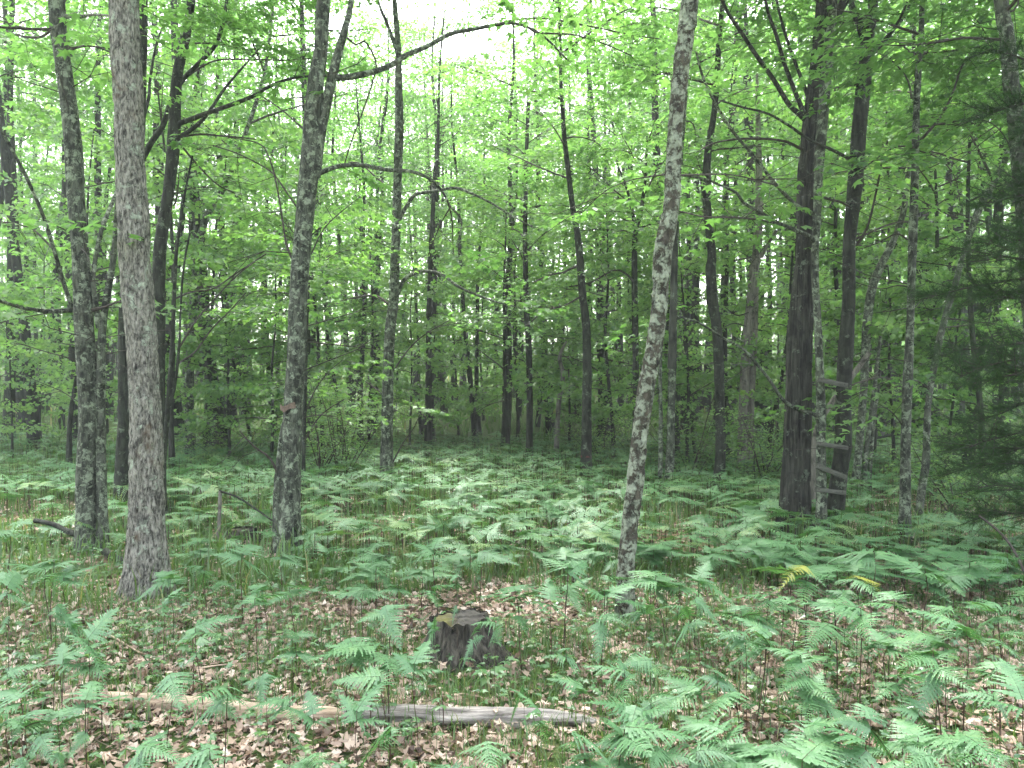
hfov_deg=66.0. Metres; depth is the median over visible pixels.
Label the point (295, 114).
maple tree
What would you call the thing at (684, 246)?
maple tree
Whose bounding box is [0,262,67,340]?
maple sapling
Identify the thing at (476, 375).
tree
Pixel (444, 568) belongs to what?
bracken fern
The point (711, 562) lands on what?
bracken fern
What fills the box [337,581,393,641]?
bracken fern
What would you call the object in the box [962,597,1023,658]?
bracken fern
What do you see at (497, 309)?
maple tree
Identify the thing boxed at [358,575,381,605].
bracken fern
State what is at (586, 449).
maple tree
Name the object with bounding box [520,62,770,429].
maple tree
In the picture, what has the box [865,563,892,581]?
bracken fern
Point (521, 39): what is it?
maple tree
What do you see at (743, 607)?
bracken fern
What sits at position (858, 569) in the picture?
bracken fern
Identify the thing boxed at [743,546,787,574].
bracken fern
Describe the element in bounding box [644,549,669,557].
bracken fern
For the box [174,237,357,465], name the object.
maple sapling
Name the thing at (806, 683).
bracken fern
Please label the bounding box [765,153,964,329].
maple sapling
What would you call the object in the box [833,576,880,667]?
bracken fern
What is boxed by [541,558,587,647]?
bracken fern
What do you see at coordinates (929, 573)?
bracken fern
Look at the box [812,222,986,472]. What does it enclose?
maple sapling
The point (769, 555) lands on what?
bracken fern
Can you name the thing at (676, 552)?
bracken fern
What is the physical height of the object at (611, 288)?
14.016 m
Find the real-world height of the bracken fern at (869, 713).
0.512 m
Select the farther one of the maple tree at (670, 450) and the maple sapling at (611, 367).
the maple sapling at (611, 367)
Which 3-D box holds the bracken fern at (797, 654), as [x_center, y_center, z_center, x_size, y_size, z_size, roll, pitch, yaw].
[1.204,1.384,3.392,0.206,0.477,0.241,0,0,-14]
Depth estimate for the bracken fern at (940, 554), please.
6.20 m
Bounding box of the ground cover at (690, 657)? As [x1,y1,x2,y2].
[0,509,1023,767]
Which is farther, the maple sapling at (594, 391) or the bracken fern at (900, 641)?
the maple sapling at (594, 391)
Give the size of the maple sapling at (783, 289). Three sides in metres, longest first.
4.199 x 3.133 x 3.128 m
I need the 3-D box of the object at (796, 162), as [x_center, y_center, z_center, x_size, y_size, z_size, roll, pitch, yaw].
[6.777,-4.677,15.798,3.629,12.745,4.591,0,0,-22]
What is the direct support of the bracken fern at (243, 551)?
on the ground at (310, 735)
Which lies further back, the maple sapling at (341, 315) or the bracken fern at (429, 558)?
the maple sapling at (341, 315)
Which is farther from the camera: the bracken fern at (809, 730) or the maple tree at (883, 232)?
the maple tree at (883, 232)
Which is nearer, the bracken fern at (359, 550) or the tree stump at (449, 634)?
the tree stump at (449, 634)
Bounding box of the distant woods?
[0,0,1019,358]
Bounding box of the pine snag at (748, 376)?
[677,61,804,476]
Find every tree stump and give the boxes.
[225,526,262,543]
[422,608,518,672]
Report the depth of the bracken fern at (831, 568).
5.03 m
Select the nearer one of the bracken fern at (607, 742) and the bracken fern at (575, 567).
the bracken fern at (607, 742)
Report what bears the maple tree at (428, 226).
on the ground at (310, 735)
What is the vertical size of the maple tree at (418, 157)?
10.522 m
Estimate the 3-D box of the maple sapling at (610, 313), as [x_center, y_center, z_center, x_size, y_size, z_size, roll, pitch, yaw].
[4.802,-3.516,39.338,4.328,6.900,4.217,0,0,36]
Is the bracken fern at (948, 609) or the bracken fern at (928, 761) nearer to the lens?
the bracken fern at (928, 761)
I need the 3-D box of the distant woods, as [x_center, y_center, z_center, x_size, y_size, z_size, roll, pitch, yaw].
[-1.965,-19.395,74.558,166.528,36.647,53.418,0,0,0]
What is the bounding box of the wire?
[795,443,902,449]
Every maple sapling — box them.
[0,106,204,468]
[0,173,62,395]
[0,192,194,434]
[0,227,110,416]
[0,236,117,422]
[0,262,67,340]
[0,294,75,461]
[1,235,94,373]
[5,37,294,474]
[5,253,66,384]
[14,88,263,405]
[72,106,318,450]
[109,290,117,376]
[152,228,222,379]
[163,155,344,483]
[165,236,313,461]
[166,229,288,446]
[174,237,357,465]
[201,188,420,494]
[206,169,418,448]
[210,117,408,390]
[229,148,417,441]
[261,233,355,382]
[286,198,456,451]
[319,242,406,360]
[341,193,486,433]
[345,272,482,452]
[351,293,424,385]
[354,251,449,418]
[380,269,449,386]
[403,174,605,451]
[404,285,513,435]
[421,244,535,420]
[435,205,592,439]
[442,216,596,417]
[444,272,525,391]
[492,228,619,401]
[505,164,720,458]
[512,275,632,443]
[513,180,696,446]
[534,294,597,415]
[542,218,712,429]
[567,259,640,377]
[580,214,783,465]
[591,207,739,433]
[592,32,886,460]
[608,294,662,371]
[609,217,760,456]
[623,286,691,366]
[641,181,740,349]
[643,238,720,323]
[663,154,901,468]
[666,0,980,407]
[728,280,857,449]
[758,66,1013,463]
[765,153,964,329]
[771,285,835,386]
[783,11,1023,495]
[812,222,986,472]
[812,263,945,443]
[813,42,1022,474]
[813,226,907,356]
[826,156,993,315]
[842,93,1022,475]
[852,245,1023,477]
[877,169,1010,395]
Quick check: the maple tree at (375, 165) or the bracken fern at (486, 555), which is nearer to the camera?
the bracken fern at (486, 555)
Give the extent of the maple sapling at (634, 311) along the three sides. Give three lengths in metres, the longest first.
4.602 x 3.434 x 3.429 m
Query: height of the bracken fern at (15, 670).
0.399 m
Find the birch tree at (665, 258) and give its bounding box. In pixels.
[437,0,942,620]
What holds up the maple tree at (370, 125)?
on the ground at (310, 735)
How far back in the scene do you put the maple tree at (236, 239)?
43.03 m
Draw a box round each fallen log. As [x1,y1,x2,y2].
[48,691,596,728]
[877,431,946,438]
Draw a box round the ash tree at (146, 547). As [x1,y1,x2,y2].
[38,0,179,603]
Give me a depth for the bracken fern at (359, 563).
5.87 m
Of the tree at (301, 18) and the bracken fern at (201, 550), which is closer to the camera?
the bracken fern at (201, 550)
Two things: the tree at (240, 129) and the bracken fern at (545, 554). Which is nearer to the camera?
the bracken fern at (545, 554)
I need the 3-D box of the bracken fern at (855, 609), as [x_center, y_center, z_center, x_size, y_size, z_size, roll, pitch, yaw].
[1.603,1.323,3.738,0.316,0.585,0.417,0,0,-31]
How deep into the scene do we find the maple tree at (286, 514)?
7.44 m
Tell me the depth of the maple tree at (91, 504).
7.55 m
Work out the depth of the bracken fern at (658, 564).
6.46 m
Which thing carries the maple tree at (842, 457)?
on the ground at (310, 735)
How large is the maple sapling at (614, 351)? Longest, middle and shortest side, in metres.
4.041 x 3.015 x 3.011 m
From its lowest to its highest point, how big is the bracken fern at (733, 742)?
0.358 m
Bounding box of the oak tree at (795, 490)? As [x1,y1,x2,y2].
[574,0,881,536]
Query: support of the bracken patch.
on the ground at (310, 735)
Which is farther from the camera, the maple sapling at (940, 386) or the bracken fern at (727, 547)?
the maple sapling at (940, 386)
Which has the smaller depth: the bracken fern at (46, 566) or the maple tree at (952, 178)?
the bracken fern at (46, 566)
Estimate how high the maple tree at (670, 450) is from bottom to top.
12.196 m
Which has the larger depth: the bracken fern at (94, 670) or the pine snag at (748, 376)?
the pine snag at (748, 376)
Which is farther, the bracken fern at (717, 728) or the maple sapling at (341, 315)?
the maple sapling at (341, 315)
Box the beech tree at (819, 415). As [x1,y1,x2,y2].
[598,0,911,537]
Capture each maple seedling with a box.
[7,734,39,754]
[174,636,210,695]
[430,694,455,732]
[472,665,508,685]
[499,751,521,763]
[803,647,839,716]
[945,677,980,731]
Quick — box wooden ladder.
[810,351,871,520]
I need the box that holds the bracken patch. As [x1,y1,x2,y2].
[0,374,1023,606]
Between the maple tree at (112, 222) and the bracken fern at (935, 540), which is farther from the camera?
the maple tree at (112, 222)
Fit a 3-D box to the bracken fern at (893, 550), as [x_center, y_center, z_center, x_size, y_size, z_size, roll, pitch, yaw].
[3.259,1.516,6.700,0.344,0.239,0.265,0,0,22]
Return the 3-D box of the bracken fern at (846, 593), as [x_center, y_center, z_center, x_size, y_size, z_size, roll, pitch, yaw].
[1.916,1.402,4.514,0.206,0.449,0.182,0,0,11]
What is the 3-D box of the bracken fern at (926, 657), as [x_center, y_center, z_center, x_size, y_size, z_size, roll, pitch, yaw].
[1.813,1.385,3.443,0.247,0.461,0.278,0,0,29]
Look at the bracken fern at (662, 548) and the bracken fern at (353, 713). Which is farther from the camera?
the bracken fern at (662, 548)
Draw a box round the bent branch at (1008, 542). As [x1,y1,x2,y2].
[978,515,1023,571]
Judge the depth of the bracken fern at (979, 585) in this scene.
5.69 m
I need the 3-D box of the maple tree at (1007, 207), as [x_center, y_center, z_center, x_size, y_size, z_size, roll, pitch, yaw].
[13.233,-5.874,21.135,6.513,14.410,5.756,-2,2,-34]
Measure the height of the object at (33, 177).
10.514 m
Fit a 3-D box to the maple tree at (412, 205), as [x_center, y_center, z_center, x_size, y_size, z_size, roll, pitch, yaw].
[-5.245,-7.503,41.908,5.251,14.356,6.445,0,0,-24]
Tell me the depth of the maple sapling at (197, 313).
14.51 m
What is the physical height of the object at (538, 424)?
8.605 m
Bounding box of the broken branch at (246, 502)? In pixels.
[219,490,271,520]
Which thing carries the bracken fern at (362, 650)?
on the ground at (310, 735)
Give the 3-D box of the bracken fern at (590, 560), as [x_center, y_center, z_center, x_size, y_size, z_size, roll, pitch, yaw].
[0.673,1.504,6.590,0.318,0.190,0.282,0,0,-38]
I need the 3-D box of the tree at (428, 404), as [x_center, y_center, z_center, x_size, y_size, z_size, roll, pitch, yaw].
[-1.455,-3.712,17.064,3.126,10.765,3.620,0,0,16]
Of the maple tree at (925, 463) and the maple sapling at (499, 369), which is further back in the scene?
the maple sapling at (499, 369)
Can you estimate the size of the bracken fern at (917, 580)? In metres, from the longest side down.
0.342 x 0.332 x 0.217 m
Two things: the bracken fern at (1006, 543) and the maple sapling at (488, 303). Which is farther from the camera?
the maple sapling at (488, 303)
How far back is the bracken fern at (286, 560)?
5.61 m
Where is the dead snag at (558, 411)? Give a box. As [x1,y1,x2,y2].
[553,341,595,457]
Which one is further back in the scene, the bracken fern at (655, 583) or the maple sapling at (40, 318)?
the maple sapling at (40, 318)
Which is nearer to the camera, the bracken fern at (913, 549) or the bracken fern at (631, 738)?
the bracken fern at (631, 738)
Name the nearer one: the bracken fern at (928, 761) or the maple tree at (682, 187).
the bracken fern at (928, 761)
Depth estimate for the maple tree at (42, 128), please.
39.63 m
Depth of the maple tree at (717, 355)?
11.70 m
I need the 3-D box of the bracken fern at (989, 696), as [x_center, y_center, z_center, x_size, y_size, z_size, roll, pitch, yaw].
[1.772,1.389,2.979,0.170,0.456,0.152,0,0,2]
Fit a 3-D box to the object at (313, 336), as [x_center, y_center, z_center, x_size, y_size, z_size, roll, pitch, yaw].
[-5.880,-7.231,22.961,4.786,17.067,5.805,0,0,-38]
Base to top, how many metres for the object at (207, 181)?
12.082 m
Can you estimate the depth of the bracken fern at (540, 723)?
2.81 m
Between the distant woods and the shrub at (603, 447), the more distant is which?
the distant woods
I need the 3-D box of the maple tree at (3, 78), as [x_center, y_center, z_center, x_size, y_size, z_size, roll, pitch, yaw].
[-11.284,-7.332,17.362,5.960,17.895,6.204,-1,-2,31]
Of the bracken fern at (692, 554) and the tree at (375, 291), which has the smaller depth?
the bracken fern at (692, 554)
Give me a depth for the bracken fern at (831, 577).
6.03 m
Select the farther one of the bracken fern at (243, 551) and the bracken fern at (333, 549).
the bracken fern at (333, 549)
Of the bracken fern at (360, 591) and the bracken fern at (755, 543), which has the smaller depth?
the bracken fern at (360, 591)
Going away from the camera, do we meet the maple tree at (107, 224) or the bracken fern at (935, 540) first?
the bracken fern at (935, 540)
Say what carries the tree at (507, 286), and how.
on the ground at (310, 735)
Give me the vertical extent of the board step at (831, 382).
0.105 m
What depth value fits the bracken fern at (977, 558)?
6.16 m
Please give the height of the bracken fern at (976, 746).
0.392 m
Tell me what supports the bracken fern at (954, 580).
on the ground at (310, 735)
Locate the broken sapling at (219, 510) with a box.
[216,491,221,543]
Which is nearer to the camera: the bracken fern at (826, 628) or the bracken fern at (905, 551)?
the bracken fern at (826, 628)
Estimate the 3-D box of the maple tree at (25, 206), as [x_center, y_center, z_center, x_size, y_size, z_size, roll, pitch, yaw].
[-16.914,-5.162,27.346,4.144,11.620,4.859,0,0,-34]
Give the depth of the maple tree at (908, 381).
7.87 m
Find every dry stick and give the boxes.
[109,635,153,659]
[192,663,253,669]
[440,693,482,697]
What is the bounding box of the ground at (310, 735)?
[0,341,1023,767]
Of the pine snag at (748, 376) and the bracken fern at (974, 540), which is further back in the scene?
the pine snag at (748, 376)
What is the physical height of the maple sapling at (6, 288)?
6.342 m
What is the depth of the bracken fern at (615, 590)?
4.29 m
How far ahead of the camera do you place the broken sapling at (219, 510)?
7.93 m
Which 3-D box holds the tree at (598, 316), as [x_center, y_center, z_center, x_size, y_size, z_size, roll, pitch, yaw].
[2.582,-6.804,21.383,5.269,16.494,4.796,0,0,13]
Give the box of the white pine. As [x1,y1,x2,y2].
[893,19,1023,542]
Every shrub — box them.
[174,408,280,461]
[237,371,381,474]
[248,366,426,480]
[544,407,631,461]
[610,383,752,474]
[710,392,830,483]
[857,419,1021,517]
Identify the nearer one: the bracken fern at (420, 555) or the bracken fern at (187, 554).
the bracken fern at (420, 555)
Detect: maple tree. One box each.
[0,0,108,100]
[0,0,111,442]
[0,0,113,430]
[0,0,216,419]
[0,0,330,552]
[0,0,368,505]
[0,1,106,303]
[0,1,193,445]
[0,39,58,266]
[0,73,92,332]
[0,142,58,270]
[16,0,283,436]
[22,56,154,259]
[24,119,110,362]
[50,0,394,465]
[51,70,152,366]
[57,3,208,206]
[61,49,176,374]
[65,0,372,517]
[85,81,205,303]
[146,1,336,414]
[166,0,739,556]
[174,141,237,375]
[178,141,247,303]
[204,71,283,364]
[208,84,292,342]
[224,115,291,373]
[227,3,372,408]
[266,90,334,270]
[269,80,373,385]
[269,120,358,283]
[276,73,377,368]
[293,85,419,403]
[309,0,578,481]
[317,70,456,415]
[324,85,426,379]
[335,147,421,303]
[358,116,464,372]
[368,59,502,413]
[370,62,499,428]
[372,84,499,405]
[379,16,486,233]
[385,86,502,378]
[403,94,495,355]
[404,0,706,479]
[426,50,663,462]
[447,29,564,397]
[448,104,554,396]
[458,26,553,327]
[458,62,594,411]
[493,87,552,367]
[500,111,593,298]
[502,2,642,406]
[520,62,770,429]
[545,6,661,400]
[548,0,878,492]
[555,86,647,380]
[558,0,809,492]
[560,34,684,379]
[600,4,685,189]
[600,84,718,295]
[616,0,1023,531]
[619,0,798,411]
[638,63,722,289]
[638,97,739,304]
[659,0,807,411]
[664,2,879,432]
[701,30,830,368]
[716,0,1023,542]
[717,1,933,415]
[735,135,825,367]
[742,136,823,356]
[745,0,1023,493]
[785,0,1023,345]
[788,0,1015,427]
[797,44,906,315]
[802,0,1023,527]
[822,0,937,282]
[836,3,992,425]
[840,6,977,401]
[843,0,1017,460]
[868,0,1019,428]
[885,0,1010,397]
[888,0,1022,467]
[902,1,1023,428]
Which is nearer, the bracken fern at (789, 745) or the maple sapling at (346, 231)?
the bracken fern at (789, 745)
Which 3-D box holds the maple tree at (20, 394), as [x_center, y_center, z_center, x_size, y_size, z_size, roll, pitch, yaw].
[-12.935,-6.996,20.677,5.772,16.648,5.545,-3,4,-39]
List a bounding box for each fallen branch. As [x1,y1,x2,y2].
[33,518,73,536]
[101,547,123,563]
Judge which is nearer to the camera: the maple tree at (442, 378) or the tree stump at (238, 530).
the tree stump at (238, 530)
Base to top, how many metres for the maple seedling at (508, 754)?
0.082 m
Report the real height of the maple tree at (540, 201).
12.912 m
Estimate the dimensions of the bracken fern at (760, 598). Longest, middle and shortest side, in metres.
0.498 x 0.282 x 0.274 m
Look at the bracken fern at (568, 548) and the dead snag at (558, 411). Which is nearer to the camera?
the bracken fern at (568, 548)
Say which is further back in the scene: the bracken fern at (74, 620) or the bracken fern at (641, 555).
the bracken fern at (641, 555)
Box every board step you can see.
[814,487,845,494]
[815,463,847,479]
[816,442,848,449]
[817,377,847,387]
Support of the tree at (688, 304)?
on the ground at (310, 735)
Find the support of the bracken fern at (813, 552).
on the ground at (310, 735)
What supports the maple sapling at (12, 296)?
on the ground at (310, 735)
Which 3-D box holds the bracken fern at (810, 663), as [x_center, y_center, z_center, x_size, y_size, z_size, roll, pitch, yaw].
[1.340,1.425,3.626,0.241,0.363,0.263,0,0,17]
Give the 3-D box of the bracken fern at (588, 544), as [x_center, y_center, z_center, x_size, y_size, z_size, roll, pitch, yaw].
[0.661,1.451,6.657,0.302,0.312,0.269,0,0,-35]
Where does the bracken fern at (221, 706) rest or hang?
on the ground at (310, 735)
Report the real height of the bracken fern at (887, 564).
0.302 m
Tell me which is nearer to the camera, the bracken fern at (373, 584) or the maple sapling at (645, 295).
the bracken fern at (373, 584)
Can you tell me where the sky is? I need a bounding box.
[0,0,1010,347]
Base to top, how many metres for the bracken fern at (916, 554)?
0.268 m
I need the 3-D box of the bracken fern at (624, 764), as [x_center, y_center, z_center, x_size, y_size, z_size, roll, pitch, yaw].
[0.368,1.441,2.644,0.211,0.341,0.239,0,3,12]
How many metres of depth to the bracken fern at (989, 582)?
5.75 m
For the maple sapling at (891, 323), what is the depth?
11.19 m
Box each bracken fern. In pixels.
[0,530,36,597]
[0,563,66,641]
[0,568,29,683]
[0,572,27,629]
[0,663,47,739]
[0,684,56,756]
[0,713,31,767]
[7,709,56,767]
[21,558,81,619]
[21,732,63,765]
[24,706,87,767]
[46,603,81,709]
[46,681,127,767]
[47,640,112,735]
[51,563,110,613]
[56,609,95,701]
[65,661,116,741]
[66,607,118,743]
[124,730,186,767]
[134,570,184,639]
[139,672,206,767]
[150,575,187,590]
[150,588,192,675]
[169,551,204,576]
[172,743,227,767]
[173,565,215,618]
[176,686,252,767]
[180,614,241,704]
[186,565,201,574]
[189,548,217,569]
[204,695,244,767]
[209,580,233,606]
[214,544,273,621]
[236,584,274,633]
[238,593,295,677]
[242,673,286,753]
[244,695,304,766]
[267,553,308,603]
[267,585,321,656]
[271,628,317,705]
[271,647,318,738]
[288,690,333,752]
[288,752,344,767]
[307,641,399,740]
[308,542,334,577]
[314,566,356,587]
[314,637,388,711]
[323,546,347,566]
[323,587,377,637]
[328,652,411,725]
[333,664,396,759]
[335,571,369,600]
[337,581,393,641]
[338,682,391,767]
[340,568,381,601]
[343,547,375,553]
[347,550,394,618]
[352,562,393,591]
[356,726,403,767]
[357,603,418,676]
[358,563,384,588]
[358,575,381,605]
[359,543,391,570]
[361,553,398,605]
[378,584,412,650]
[392,640,445,764]
[395,567,423,578]
[396,568,432,614]
[404,552,428,563]
[409,537,458,613]
[411,549,444,594]
[411,555,450,585]
[420,585,459,673]
[421,565,457,590]
[421,571,460,603]
[422,758,466,767]
[425,617,440,714]
[435,552,472,565]
[442,572,466,663]
[452,554,482,583]
[454,549,477,587]
[459,741,513,767]
[462,622,483,706]
[465,549,518,602]
[471,616,502,682]
[472,553,506,572]
[475,584,544,671]
[488,543,527,563]
[491,547,525,564]
[498,554,525,575]
[508,683,529,767]
[509,688,553,765]
[524,577,574,671]
[531,549,555,562]
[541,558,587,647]
[545,648,579,767]
[546,577,592,638]
[547,546,583,555]
[547,676,591,763]
[553,547,599,602]
[553,548,593,578]
[557,731,611,767]
[563,538,586,546]
[564,752,605,767]
[568,537,610,569]
[570,582,635,664]
[581,551,615,565]
[582,658,639,729]
[582,694,684,763]
[588,609,628,693]
[591,551,612,564]
[594,730,657,762]
[598,575,630,613]
[598,717,694,765]
[598,757,645,767]
[603,559,617,571]
[612,545,646,554]
[617,600,655,697]
[622,570,682,635]
[624,651,666,732]
[625,743,701,767]
[635,546,666,568]
[636,550,669,572]
[636,576,677,634]
[637,542,656,563]
[637,554,658,578]
[637,691,675,767]
[639,543,681,572]
[639,551,684,568]
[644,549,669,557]
[646,579,679,624]
[648,715,722,766]
[649,582,700,622]
[650,675,724,761]
[652,604,695,662]
[656,541,694,571]
[670,549,687,560]
[673,551,718,562]
[673,607,710,717]
[679,716,743,750]
[681,739,738,767]
[684,562,735,644]
[688,597,721,672]
[691,558,728,578]
[695,691,761,738]
[697,552,739,578]
[698,667,739,762]
[700,734,797,767]
[702,545,725,554]
[702,744,767,767]
[703,547,725,573]
[708,743,784,767]
[711,605,766,709]
[712,630,764,738]
[716,545,744,574]
[723,594,780,675]
[725,638,794,721]
[728,609,794,667]
[731,545,758,560]
[732,552,758,572]
[734,617,784,729]
[740,616,779,670]
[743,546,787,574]
[746,539,790,576]
[747,565,827,645]
[751,540,815,599]
[751,732,846,767]
[756,552,790,584]
[757,647,816,734]
[758,596,799,660]
[759,548,779,558]
[764,598,809,667]
[765,735,815,767]
[771,554,805,610]
[776,656,828,712]
[777,565,826,644]
[778,670,835,736]
[781,719,887,767]
[782,671,858,726]
[786,715,847,765]
[792,566,869,630]
[794,619,853,683]
[796,544,834,565]
[797,546,824,561]
[797,596,886,721]
[802,556,841,584]
[805,741,859,767]
[806,572,842,601]
[807,563,835,596]
[808,558,855,592]
[812,567,838,588]
[812,598,872,688]
[823,544,855,575]
[824,548,854,573]
[824,570,851,598]
[825,589,865,658]
[827,548,891,626]
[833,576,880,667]
[834,703,895,767]
[835,565,864,574]
[843,556,883,587]
[847,561,896,597]
[852,535,897,549]
[852,638,892,690]
[858,591,925,681]
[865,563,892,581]
[865,566,899,597]
[866,629,928,706]
[867,718,940,767]
[874,668,934,764]
[876,547,911,569]
[877,555,922,578]
[879,760,906,767]
[881,556,908,583]
[883,548,913,574]
[883,558,899,589]
[883,628,961,728]
[888,551,978,646]
[888,565,912,594]
[888,696,938,747]
[888,728,995,767]
[892,549,913,553]
[893,546,924,575]
[894,576,944,595]
[895,648,958,734]
[899,745,947,767]
[900,551,919,577]
[904,609,987,731]
[905,570,950,604]
[909,575,958,600]
[911,560,941,565]
[912,662,971,747]
[914,546,954,562]
[915,550,965,568]
[919,542,953,565]
[920,538,948,550]
[920,605,967,686]
[922,562,945,575]
[929,560,956,600]
[933,735,1009,767]
[936,561,970,591]
[937,566,997,628]
[938,559,1007,626]
[942,543,986,554]
[942,551,971,570]
[947,754,997,767]
[948,576,986,600]
[949,562,996,612]
[950,687,1007,756]
[957,555,1006,590]
[960,536,998,544]
[960,662,1023,762]
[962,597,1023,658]
[965,601,1021,691]
[965,658,1023,743]
[966,580,1004,601]
[972,575,1012,601]
[975,579,1003,589]
[978,576,1013,599]
[979,553,1023,617]
[982,558,1005,589]
[983,630,1023,743]
[985,548,1023,564]
[997,541,1017,573]
[997,574,1022,602]
[1000,567,1022,579]
[1006,535,1023,565]
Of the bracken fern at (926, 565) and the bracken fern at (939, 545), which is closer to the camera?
the bracken fern at (926, 565)
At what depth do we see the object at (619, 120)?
34.76 m
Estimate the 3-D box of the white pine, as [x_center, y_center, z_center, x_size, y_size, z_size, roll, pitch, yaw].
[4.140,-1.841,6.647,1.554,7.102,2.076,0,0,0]
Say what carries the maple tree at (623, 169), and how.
on the ground at (310, 735)
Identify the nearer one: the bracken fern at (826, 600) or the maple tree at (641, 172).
the bracken fern at (826, 600)
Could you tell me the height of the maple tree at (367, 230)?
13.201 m
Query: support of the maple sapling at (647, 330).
on the ground at (310, 735)
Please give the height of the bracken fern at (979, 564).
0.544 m
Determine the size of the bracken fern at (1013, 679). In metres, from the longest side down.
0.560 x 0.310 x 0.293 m
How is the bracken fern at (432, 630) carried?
on the ground at (310, 735)
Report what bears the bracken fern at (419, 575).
on the ground at (310, 735)
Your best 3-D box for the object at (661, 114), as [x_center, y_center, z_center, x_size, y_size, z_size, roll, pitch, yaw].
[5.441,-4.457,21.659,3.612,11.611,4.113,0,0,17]
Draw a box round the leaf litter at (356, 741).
[0,485,1023,767]
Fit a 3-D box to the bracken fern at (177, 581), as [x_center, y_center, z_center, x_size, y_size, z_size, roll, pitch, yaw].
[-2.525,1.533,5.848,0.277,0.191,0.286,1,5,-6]
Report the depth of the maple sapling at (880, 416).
18.61 m
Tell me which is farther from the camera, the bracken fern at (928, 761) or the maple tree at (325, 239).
the maple tree at (325, 239)
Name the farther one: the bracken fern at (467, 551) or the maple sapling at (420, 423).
the maple sapling at (420, 423)
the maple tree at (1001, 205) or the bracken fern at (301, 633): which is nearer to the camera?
the bracken fern at (301, 633)
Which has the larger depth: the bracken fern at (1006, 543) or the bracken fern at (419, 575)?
the bracken fern at (1006, 543)
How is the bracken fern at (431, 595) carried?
on the ground at (310, 735)
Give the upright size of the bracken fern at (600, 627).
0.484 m
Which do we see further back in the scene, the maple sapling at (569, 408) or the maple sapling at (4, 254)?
the maple sapling at (4, 254)
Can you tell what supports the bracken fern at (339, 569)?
on the ground at (310, 735)

